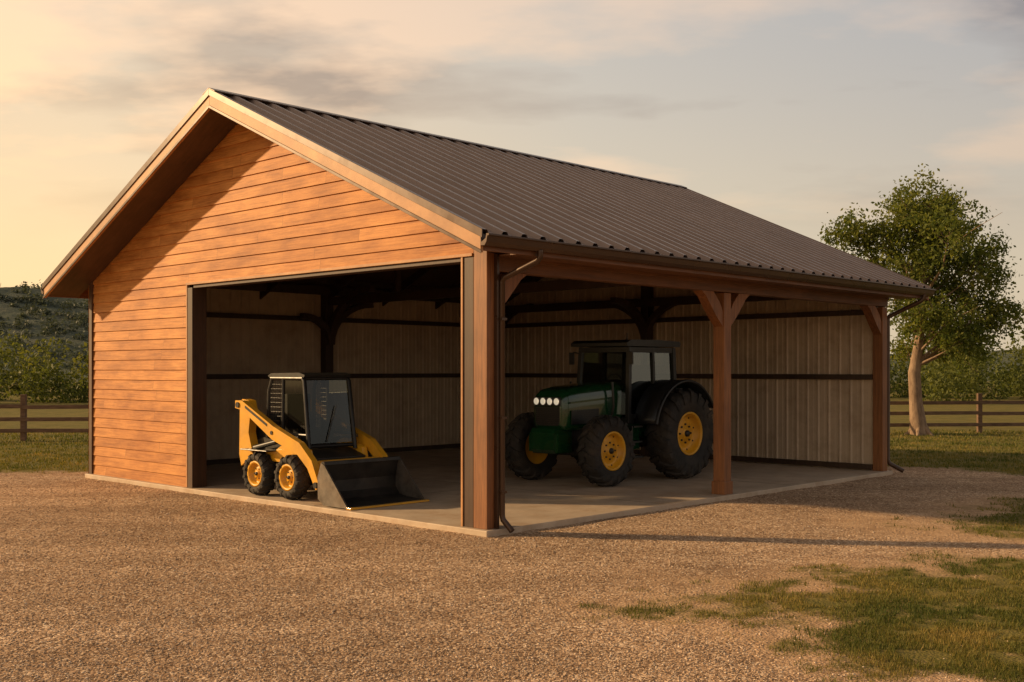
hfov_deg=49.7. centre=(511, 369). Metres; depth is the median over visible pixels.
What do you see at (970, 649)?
grass
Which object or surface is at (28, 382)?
distant trees
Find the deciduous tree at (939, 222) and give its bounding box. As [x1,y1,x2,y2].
[818,163,1023,435]
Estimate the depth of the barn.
18.90 m
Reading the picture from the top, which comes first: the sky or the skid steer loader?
the sky
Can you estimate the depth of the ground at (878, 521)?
10.71 m
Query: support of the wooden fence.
on the ground at (878, 521)
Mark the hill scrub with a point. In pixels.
(79, 317)
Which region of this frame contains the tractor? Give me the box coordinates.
[505,333,712,486]
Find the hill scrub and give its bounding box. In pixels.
[0,279,88,370]
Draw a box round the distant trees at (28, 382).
[0,304,1023,402]
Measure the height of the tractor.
2.584 m
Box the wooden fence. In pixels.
[0,393,1023,440]
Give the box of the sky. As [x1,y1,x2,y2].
[0,0,1023,353]
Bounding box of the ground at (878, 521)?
[0,381,1023,681]
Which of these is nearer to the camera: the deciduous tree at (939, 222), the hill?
the deciduous tree at (939, 222)
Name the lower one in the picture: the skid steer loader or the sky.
the skid steer loader
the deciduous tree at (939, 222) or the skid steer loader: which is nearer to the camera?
the skid steer loader
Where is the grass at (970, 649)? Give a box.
[0,429,1023,681]
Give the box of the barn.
[40,88,935,536]
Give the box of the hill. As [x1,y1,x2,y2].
[0,287,1022,381]
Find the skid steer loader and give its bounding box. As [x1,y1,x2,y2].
[235,373,428,509]

